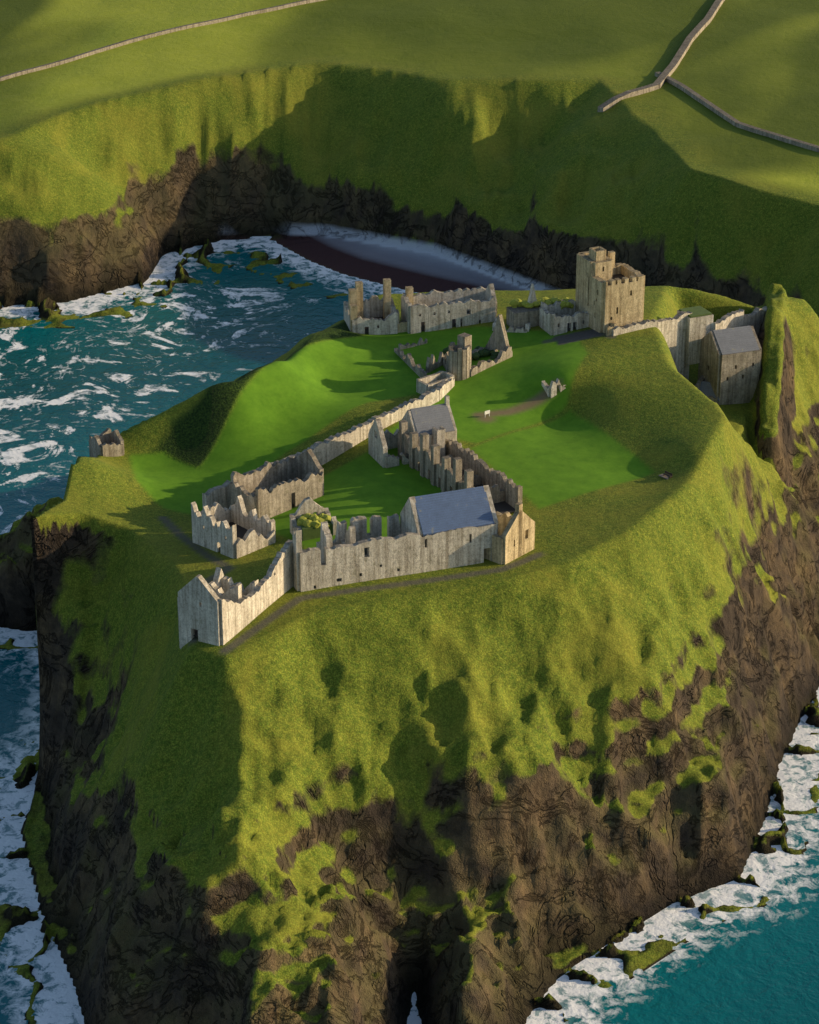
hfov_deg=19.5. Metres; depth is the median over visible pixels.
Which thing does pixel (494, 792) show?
terrain ground
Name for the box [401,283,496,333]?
stables
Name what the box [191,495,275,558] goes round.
block
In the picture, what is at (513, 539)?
range gable
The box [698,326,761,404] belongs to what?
benholms lodging gatehouse
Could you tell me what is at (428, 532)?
range
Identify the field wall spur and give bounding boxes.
[655,72,818,151]
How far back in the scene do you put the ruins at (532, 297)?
498.42 m
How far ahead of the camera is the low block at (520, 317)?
498.36 m
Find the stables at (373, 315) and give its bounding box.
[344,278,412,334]
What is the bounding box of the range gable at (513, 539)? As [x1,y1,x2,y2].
[469,502,534,564]
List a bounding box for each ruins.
[492,283,536,332]
[509,297,573,309]
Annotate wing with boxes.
[177,539,292,648]
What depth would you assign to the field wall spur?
678.87 m
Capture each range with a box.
[230,449,323,517]
[293,485,497,591]
[398,420,522,513]
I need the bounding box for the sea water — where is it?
[0,236,818,1023]
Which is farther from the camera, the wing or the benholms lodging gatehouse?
the benholms lodging gatehouse
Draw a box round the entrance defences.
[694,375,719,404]
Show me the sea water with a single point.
(66, 394)
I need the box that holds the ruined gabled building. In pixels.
[446,314,512,380]
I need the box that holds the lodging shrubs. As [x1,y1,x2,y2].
[443,346,498,359]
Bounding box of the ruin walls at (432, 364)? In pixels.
[394,337,447,377]
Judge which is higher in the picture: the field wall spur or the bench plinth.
the field wall spur
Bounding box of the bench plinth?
[658,474,668,478]
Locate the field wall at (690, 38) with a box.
[597,0,724,111]
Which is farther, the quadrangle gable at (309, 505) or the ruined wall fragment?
the ruined wall fragment
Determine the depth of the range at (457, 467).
435.50 m
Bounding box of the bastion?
[677,306,713,364]
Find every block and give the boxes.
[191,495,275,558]
[506,300,562,329]
[539,299,588,335]
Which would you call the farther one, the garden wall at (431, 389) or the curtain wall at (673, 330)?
the curtain wall at (673, 330)
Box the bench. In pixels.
[663,471,671,477]
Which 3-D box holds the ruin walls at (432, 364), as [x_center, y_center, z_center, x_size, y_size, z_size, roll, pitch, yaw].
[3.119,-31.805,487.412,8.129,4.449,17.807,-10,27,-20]
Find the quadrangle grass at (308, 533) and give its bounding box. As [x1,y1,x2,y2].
[296,515,332,540]
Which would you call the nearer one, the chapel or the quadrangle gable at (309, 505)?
the quadrangle gable at (309, 505)
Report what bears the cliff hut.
on the terrain ground at (494, 792)
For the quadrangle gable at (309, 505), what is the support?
on the terrain ground at (494, 792)
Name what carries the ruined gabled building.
on the terrain ground at (494, 792)
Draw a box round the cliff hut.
[89,428,124,456]
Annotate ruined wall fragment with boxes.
[542,378,564,397]
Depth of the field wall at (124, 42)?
774.45 m
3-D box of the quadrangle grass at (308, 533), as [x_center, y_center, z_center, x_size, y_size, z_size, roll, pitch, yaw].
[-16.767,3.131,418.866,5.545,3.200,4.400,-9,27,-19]
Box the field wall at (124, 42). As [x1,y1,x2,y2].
[0,0,324,80]
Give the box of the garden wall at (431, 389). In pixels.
[202,370,454,508]
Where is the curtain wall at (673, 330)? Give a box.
[612,306,766,380]
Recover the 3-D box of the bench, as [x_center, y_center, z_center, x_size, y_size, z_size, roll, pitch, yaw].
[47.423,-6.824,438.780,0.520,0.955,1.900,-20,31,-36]
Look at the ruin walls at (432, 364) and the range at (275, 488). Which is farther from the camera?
the ruin walls at (432, 364)
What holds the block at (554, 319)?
on the terrain ground at (494, 792)
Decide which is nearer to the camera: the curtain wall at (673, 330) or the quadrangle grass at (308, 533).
the quadrangle grass at (308, 533)
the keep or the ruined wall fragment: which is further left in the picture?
the ruined wall fragment
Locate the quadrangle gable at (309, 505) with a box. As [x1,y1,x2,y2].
[290,497,336,534]
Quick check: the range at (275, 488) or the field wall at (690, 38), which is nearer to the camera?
the range at (275, 488)
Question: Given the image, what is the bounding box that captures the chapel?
[368,395,456,467]
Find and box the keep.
[575,246,644,335]
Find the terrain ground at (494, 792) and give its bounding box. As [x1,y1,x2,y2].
[0,0,818,1023]
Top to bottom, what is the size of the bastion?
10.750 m
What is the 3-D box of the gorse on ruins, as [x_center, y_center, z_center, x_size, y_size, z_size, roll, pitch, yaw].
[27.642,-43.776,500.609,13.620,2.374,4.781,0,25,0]

